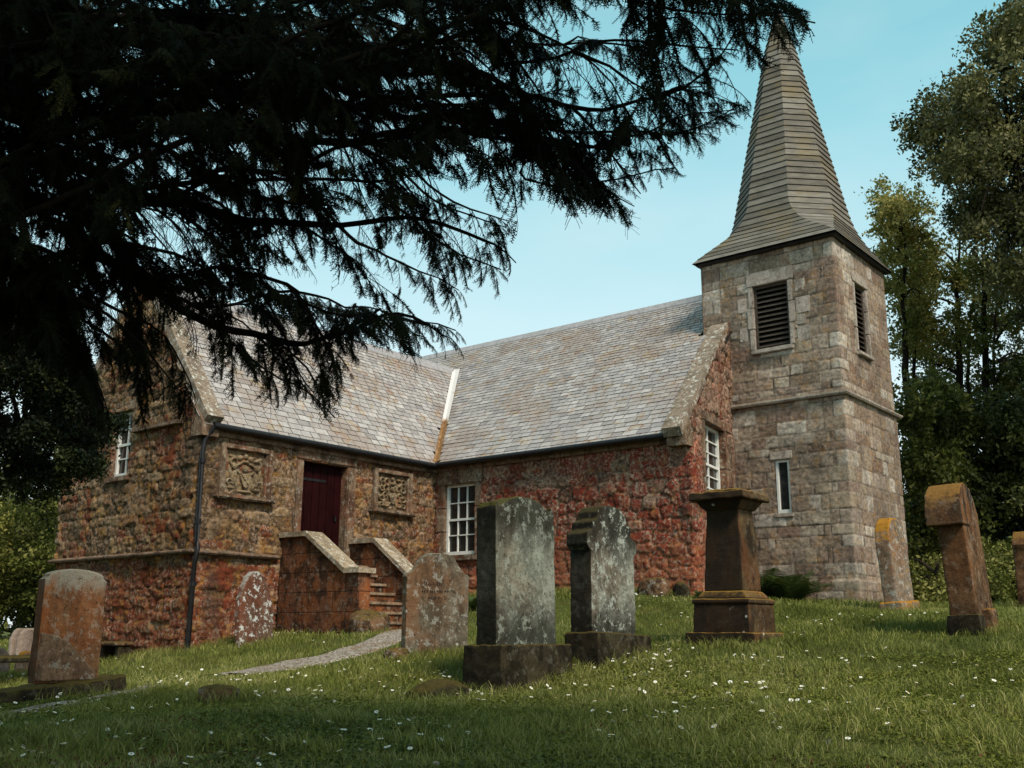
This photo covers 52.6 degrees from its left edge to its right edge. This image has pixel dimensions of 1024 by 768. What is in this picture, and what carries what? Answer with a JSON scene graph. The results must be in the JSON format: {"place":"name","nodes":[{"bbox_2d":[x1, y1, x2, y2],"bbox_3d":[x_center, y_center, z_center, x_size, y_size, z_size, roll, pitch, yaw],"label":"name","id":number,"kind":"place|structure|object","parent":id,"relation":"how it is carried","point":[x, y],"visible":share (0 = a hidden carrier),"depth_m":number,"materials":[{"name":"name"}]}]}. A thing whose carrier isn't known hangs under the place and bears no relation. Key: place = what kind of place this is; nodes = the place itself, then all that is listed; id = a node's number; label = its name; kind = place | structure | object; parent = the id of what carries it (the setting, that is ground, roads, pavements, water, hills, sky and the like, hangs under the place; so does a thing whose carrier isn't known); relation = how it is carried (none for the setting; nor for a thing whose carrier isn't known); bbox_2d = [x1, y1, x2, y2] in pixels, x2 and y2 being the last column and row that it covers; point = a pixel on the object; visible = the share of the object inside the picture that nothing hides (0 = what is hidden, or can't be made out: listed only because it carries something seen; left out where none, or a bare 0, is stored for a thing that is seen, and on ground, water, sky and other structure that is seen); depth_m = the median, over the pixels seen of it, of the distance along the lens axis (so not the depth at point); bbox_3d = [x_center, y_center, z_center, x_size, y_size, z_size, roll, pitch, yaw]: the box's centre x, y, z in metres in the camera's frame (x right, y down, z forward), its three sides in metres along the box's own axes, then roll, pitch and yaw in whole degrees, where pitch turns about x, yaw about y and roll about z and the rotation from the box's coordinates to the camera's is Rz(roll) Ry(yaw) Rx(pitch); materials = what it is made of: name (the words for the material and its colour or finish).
{"place":"outdoors","nodes":[
{"label":"outdoors","id":0,"kind":"place"},
{"bbox_2d":[3,685,159,714],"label":"path","id":1,"kind":"structure","parent":0,"point":[45,705],"depth_m":8.46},
{"bbox_2d":[218,629,400,674],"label":"path","id":2,"kind":"structure","parent":0,"point":[381,640],"depth_m":13.87,"materials":[{"name":"grey gravel"}]},
{"bbox_2d":[0,585,1023,767],"bbox_3d":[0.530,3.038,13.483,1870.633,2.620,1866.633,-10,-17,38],"label":"ground","id":3,"kind":"structure","parent":0,"point":[557,620],"depth_m":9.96,"materials":[{"name":"green plant"}]},
{"bbox_2d":[0,648,9,674],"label":"gravestone","id":4,"kind":"object","parent":3,"relation":"on","point":[4,666],"visible":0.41,"depth_m":17.51,"materials":[{"name":"grey stone"}]},
{"bbox_2d":[0,655,29,676],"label":"table tomb","id":5,"kind":"object","parent":3,"relation":"on","point":[14,658],"visible":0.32,"depth_m":14.20,"materials":[{"name":"brown stone"}]},
{"bbox_2d":[0,502,33,617],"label":"distant tree","id":6,"kind":"object","parent":3,"relation":"on","point":[4,529],"visible":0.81,"depth_m":28.08,"materials":[{"name":"green plant"}]},
{"bbox_2d":[8,628,25,654],"bbox_3d":[-9.989,5.368,20.982,0.125,0.826,0.448,-7,-15,27],"label":"gravestone","id":7,"kind":"object","parent":3,"relation":"on","point":[13,642],"visible":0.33,"depth_m":20.85,"materials":[{"name":"beige stone"}]},
{"bbox_2d":[0,468,36,636],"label":"wood","id":8,"kind":"object","parent":3,"relation":"on","point":[3,627],"visible":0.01,"depth_m":38.55,"materials":[{"name":"green plant"}]},
{"bbox_2d":[14,651,30,674],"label":"gravestone","id":9,"kind":"object","parent":3,"relation":"on","point":[20,666],"visible":0.28,"depth_m":17.87,"materials":[{"name":"orange stone"}]},
{"bbox_2d":[15,628,33,654],"bbox_3d":[-9.567,5.279,20.482,0.450,0.886,0.124,6,-15,-22],"label":"gravestone","id":10,"kind":"object","parent":3,"relation":"on","point":[24,639],"visible":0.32,"depth_m":20.45,"materials":[{"name":"beige stone"}]},
{"bbox_2d":[0,485,59,633],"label":"distant tree","id":11,"kind":"object","parent":3,"relation":"on","point":[19,586],"visible":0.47,"depth_m":28.44,"materials":[{"name":"green plant"}]},
{"bbox_2d":[0,569,126,706],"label":"gravestone","id":12,"kind":"object","parent":3,"relation":"on","point":[67,638],"visible":0.85,"depth_m":9.52,"materials":[{"name":"stone"}]},
{"bbox_2d":[0,321,130,514],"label":"evergreen tree","id":13,"kind":"object","parent":3,"relation":"on","point":[40,432],"visible":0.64,"depth_m":13.90,"materials":[{"name":"green plant"}]},
{"bbox_2d":[100,641,133,660],"bbox_3d":[-6.625,4.586,17.265,0.607,0.579,0.345,-10,-17,38],"label":"table stone","id":14,"kind":"object","parent":3,"relation":"on","point":[113,648],"visible":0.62,"depth_m":17.21,"materials":[{"name":"stone"}]},
{"bbox_2d":[197,684,240,702],"bbox_3d":[-2.382,2.544,8.414,0.255,0.209,0.364,-10,-17,38],"label":"stone","id":15,"kind":"object","parent":3,"relation":"on","point":[217,689],"visible":0.46,"depth_m":8.32,"materials":[{"name":"brown stone"}]},
{"bbox_2d":[234,571,272,647],"bbox_3d":[-4.057,3.636,16.306,0.132,1.356,0.746,-13,-18,29],"label":"gravestone","id":16,"kind":"object","parent":3,"relation":"on","point":[253,616],"visible":0.76,"depth_m":16.26,"materials":[{"name":"red stone"}]},
{"bbox_2d":[349,609,389,634],"bbox_3d":[-2.297,3.951,16.627,0.561,0.653,0.755,-10,-17,38],"label":"boulder","id":17,"kind":"object","parent":3,"relation":"on","point":[366,619],"visible":0.57,"depth_m":16.45,"materials":[{"name":"brown stone"}]},
{"bbox_2d":[383,647,410,661],"bbox_3d":[-1.257,2.954,11.302,0.203,0.157,0.323,-10,-17,38],"label":"stone","id":18,"kind":"object","parent":3,"relation":"on","point":[389,652],"visible":0.6,"depth_m":11.21,"materials":[{"name":"beige stone"}]},
{"bbox_2d":[0,0,815,443],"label":"yew tree","id":19,"kind":"object","parent":3,"relation":"on","point":[202,76],"visible":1,"depth_m":4.90,"materials":[{"name":"green plant"}]},
{"bbox_2d":[401,553,469,656],"bbox_3d":[-0.865,2.605,11.705,0.803,1.367,0.132,8,-15,-28],"label":"gravestone","id":20,"kind":"object","parent":3,"relation":"on","point":[435,592],"visible":0.77,"depth_m":11.67,"materials":[{"name":"brown stone"}]},
{"bbox_2d":[406,679,468,700],"bbox_3d":[-0.620,2.618,8.704,0.303,0.270,0.646,-10,-17,38],"label":"stone","id":21,"kind":"object","parent":3,"relation":"on","point":[429,686],"visible":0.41,"depth_m":8.60,"materials":[{"name":"brown stone"}]},
{"bbox_2d":[468,596,476,608],"bbox_3d":[-0.676,3.840,18.229,0.801,0.237,0.838,7,-15,-24],"label":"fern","id":22,"kind":"object","parent":3,"relation":"on","point":[471,602],"visible":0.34,"depth_m":18.19,"materials":[{"name":"green plant"}]},
{"bbox_2d":[47,14,908,655],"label":"church","id":23,"kind":"structure","parent":3,"relation":"on","point":[761,364],"depth_m":19.43,"materials":[{"name":"stone"}]},
{"bbox_2d":[114,411,133,476],"bbox_3d":[-6.968,1.101,18.813,0.630,1.200,0.072,-10,-17,38],"label":"window","id":24,"kind":"structure","parent":23,"relation":"in","point":[121,465],"depth_m":18.88,"materials":[{"name":"white paint"}]},
{"bbox_2d":[291,450,356,557],"bbox_3d":[-3.525,2.317,19.143,0.264,2.030,1.460,-10,-17,38],"label":"door","id":25,"kind":"structure","parent":23,"relation":"in","point":[324,495],"depth_m":19.32,"materials":[{"name":"red wood"}]},
{"bbox_2d":[446,483,474,554],"bbox_3d":[-0.996,2.743,20.976,0.820,1.430,0.072,-10,-17,38],"label":"window","id":26,"kind":"structure","parent":23,"relation":"in","point":[460,533],"depth_m":21.02,"materials":[{"name":"white paint"}]},
{"bbox_2d":[705,425,720,489],"bbox_3d":[3.597,1.491,19.013,0.072,1.456,1.184,-7,-15,28],"label":"window","id":27,"kind":"structure","parent":23,"relation":"in","point":[711,435],"depth_m":19.32,"materials":[{"name":"white paint"}]},
{"bbox_2d":[753,281,790,349],"bbox_3d":[5.114,-1.309,20.212,0.730,1.300,0.161,-10,-17,38],"label":"louvre window","id":28,"kind":"structure","parent":23,"relation":"in","point":[772,326],"depth_m":20.24,"materials":[{"name":"grey wood"}]},
{"bbox_2d":[775,459,791,512],"bbox_3d":[5.084,1.914,19.331,0.280,1.000,0.072,-10,-17,38],"label":"window","id":29,"kind":"structure","parent":23,"relation":"in","point":[782,466],"depth_m":19.34,"materials":[{"name":"glass"}]},
{"bbox_2d":[855,286,866,352],"bbox_3d":[6.721,-1.235,20.289,0.161,1.390,0.580,-10,-17,38],"label":"louvre window","id":30,"kind":"structure","parent":23,"relation":"in","point":[858,292],"depth_m":20.45,"materials":[{"name":"brown wood"}]},
{"bbox_2d":[0,592,1021,767],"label":"daisies","id":31,"kind":"object","parent":3,"relation":"on","point":[259,763],"visible":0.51,"depth_m":8.22,"materials":[{"name":"white plant"}]},
{"bbox_2d":[0,648,1023,767],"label":"clover","id":32,"kind":"object","parent":3,"relation":"on","point":[368,741],"visible":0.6,"depth_m":6.42,"materials":[{"name":"green plant"}]},
{"bbox_2d":[0,699,1023,767],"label":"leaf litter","id":33,"kind":"object","parent":3,"relation":"on","point":[76,758],"visible":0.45,"depth_m":5.37,"materials":[{"name":"brown plant"}]},
{"bbox_2d":[462,496,573,693],"bbox_3d":[0.061,2.075,9.761,0.513,2.023,1.145,-12,-18,38],"label":"gravestone","id":34,"kind":"object","parent":3,"relation":"on","point":[515,615],"visible":0.89,"depth_m":9.59,"materials":[{"name":"grey stone"}]},
{"bbox_2d":[564,505,651,668],"bbox_3d":[0.994,2.190,10.713,0.475,1.849,1.067,-13,-21,37],"label":"gravestone","id":35,"kind":"object","parent":3,"relation":"on","point":[601,544],"visible":0.84,"depth_m":10.51,"materials":[{"name":"grey stone"}]},
{"bbox_2d":[637,577,669,595],"bbox_3d":[2.401,3.525,17.504,0.608,0.516,0.327,-10,-17,38],"label":"boulder","id":36,"kind":"object","parent":3,"relation":"on","point":[655,586],"visible":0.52,"depth_m":17.38,"materials":[{"name":"brown stone"}]},
{"bbox_2d":[672,581,689,596],"bbox_3d":[2.816,3.487,17.226,0.294,0.403,0.248,-10,-17,38],"label":"boulder","id":37,"kind":"object","parent":3,"relation":"on","point":[681,588],"visible":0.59,"depth_m":17.15,"materials":[{"name":"grey stone"}]},
{"bbox_2d":[689,590,702,596],"bbox_3d":[3.107,3.426,16.895,0.447,0.129,0.435,-10,-17,38],"label":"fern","id":38,"kind":"object","parent":3,"relation":"on","point":[697,593],"visible":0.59,"depth_m":16.91,"materials":[{"name":"green plant"}]},
{"bbox_2d":[685,488,783,645],"bbox_3d":[2.526,2.216,11.878,0.872,2.008,0.772,-10,-17,38],"label":"pedestal tomb","id":39,"kind":"object","parent":3,"relation":"on","point":[732,601],"visible":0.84,"depth_m":11.71,"materials":[{"name":"stone"}]},
{"bbox_2d":[760,568,811,597],"bbox_3d":[4.726,3.652,18.911,1.913,0.524,1.850,7,-15,-25],"label":"fern","id":40,"kind":"object","parent":3,"relation":"on","point":[772,571],"visible":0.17,"depth_m":18.49,"materials":[{"name":"green plant"}]},
{"bbox_2d":[761,571,852,599],"bbox_3d":[4.928,3.512,18.090,1.493,0.539,1.974,10,-17,-35],"label":"fern","id":41,"kind":"object","parent":3,"relation":"on","point":[798,588],"visible":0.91,"depth_m":18.00,"materials":[{"name":"green plant"}]},
{"bbox_2d":[875,518,919,609],"bbox_3d":[5.668,2.772,15.338,0.412,1.574,0.751,-16,-18,41],"label":"gravestone","id":42,"kind":"object","parent":3,"relation":"on","point":[894,569],"visible":0.64,"depth_m":15.20,"materials":[{"name":"grey stone"}]},
{"bbox_2d":[854,173,960,570],"bbox_3d":[10.867,-0.171,27.775,2.560,12.143,6.010,-7,-15,27],"label":"woodland tree","id":43,"kind":"object","parent":3,"relation":"on","point":[903,236],"visible":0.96,"depth_m":27.21,"materials":[{"name":"green plant"}]},
{"bbox_2d":[908,551,947,604],"bbox_3d":[7.917,3.839,19.682,2.118,1.578,2.428,9,-16,-31],"label":"shrub","id":44,"kind":"object","parent":3,"relation":"on","point":[931,587],"visible":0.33,"depth_m":19.43,"materials":[{"name":"green plant"}]},
{"bbox_2d":[886,233,1008,443],"bbox_3d":[12.795,1.005,29.828,3.371,10.860,6.206,-6,-15,25],"label":"woodland tree","id":45,"kind":"object","parent":3,"relation":"on","point":[956,289],"visible":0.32,"depth_m":29.20,"materials":[{"name":"green plant"}]},
{"bbox_2d":[892,367,1006,570],"bbox_3d":[9.819,2.361,23.931,3.018,5.460,6.054,-5,-14,20],"label":"understorey tree","id":46,"kind":"object","parent":3,"relation":"on","point":[926,458],"visible":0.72,"depth_m":22.77,"materials":[{"name":"green plant"}]},
{"bbox_2d":[889,0,1023,332],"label":"beech tree","id":47,"kind":"object","parent":3,"relation":"on","point":[982,157],"visible":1,"depth_m":21.52,"materials":[{"name":"green plant"}]},
{"bbox_2d":[903,477,1017,534],"bbox_3d":[16.526,4.585,33.337,19.953,5.507,12.788,-10,-17,38],"label":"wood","id":48,"kind":"object","parent":3,"relation":"on","point":[975,486],"visible":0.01,"depth_m":32.99,"materials":[{"name":"green plant"}]},
{"bbox_2d":[924,482,1001,635],"bbox_3d":[4.909,1.982,11.199,0.483,1.816,0.994,-12,-16,33],"label":"gravestone","id":49,"kind":"object","parent":3,"relation":"on","point":[951,516],"visible":0.78,"depth_m":10.97,"materials":[{"name":"stone"}]},
{"bbox_2d":[918,533,1011,588],"bbox_3d":[9.714,3.753,21.013,2.336,1.501,3.304,-10,-17,38],"label":"shrub","id":50,"kind":"object","parent":3,"relation":"on","point":[986,547],"visible":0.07,"depth_m":20.81,"materials":[{"name":"green plant"}]},
{"bbox_2d":[908,385,1023,556],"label":"understorey tree","id":51,"kind":"object","parent":3,"relation":"on","point":[1005,458],"visible":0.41,"depth_m":24.02,"materials":[{"name":"green plant"}]},
{"bbox_2d":[933,243,1023,542],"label":"woodland tree","id":52,"kind":"object","parent":3,"relation":"on","point":[990,375],"visible":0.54,"depth_m":27.09,"materials":[{"name":"green plant"}]},
{"bbox_2d":[984,536,1015,582],"bbox_3d":[9.962,3.623,19.133,2.705,1.668,2.274,1,-14,-3],"label":"shrub","id":53,"kind":"object","parent":3,"relation":"on","point":[1000,552],"visible":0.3,"depth_m":19.44,"materials":[{"name":"green plant"}]},
{"bbox_2d":[977,298,1023,395],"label":"woodland tree","id":54,"kind":"object","parent":3,"relation":"on","point":[1018,342],"visible":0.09,"depth_m":30.24,"materials":[{"name":"green plant"}]},
{"bbox_2d":[979,337,1023,597],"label":"understorey tree","id":55,"kind":"object","parent":3,"relation":"on","point":[1019,415],"visible":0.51,"depth_m":23.36,"materials":[{"name":"green plant"}]},
{"bbox_2d":[985,546,1017,603],"bbox_3d":[8.932,3.710,19.200,2.391,1.495,2.516,6,-15,-23],"label":"shrub","id":56,"kind":"object","parent":3,"relation":"on","point":[1002,586],"visible":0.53,"depth_m":18.24,"materials":[{"name":"green plant"}]},
{"bbox_2d":[1006,531,1023,606],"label":"gravestone","id":57,"kind":"object","parent":3,"relation":"on","point":[1018,545],"visible":0.67,"depth_m":15.41,"materials":[{"name":"stone"}]},
{"bbox_2d":[0,0,1023,627],"label":"sky","id":58,"kind":"structure","parent":0,"point":[863,63],"materials":[{"name":"blue"}]}
]}

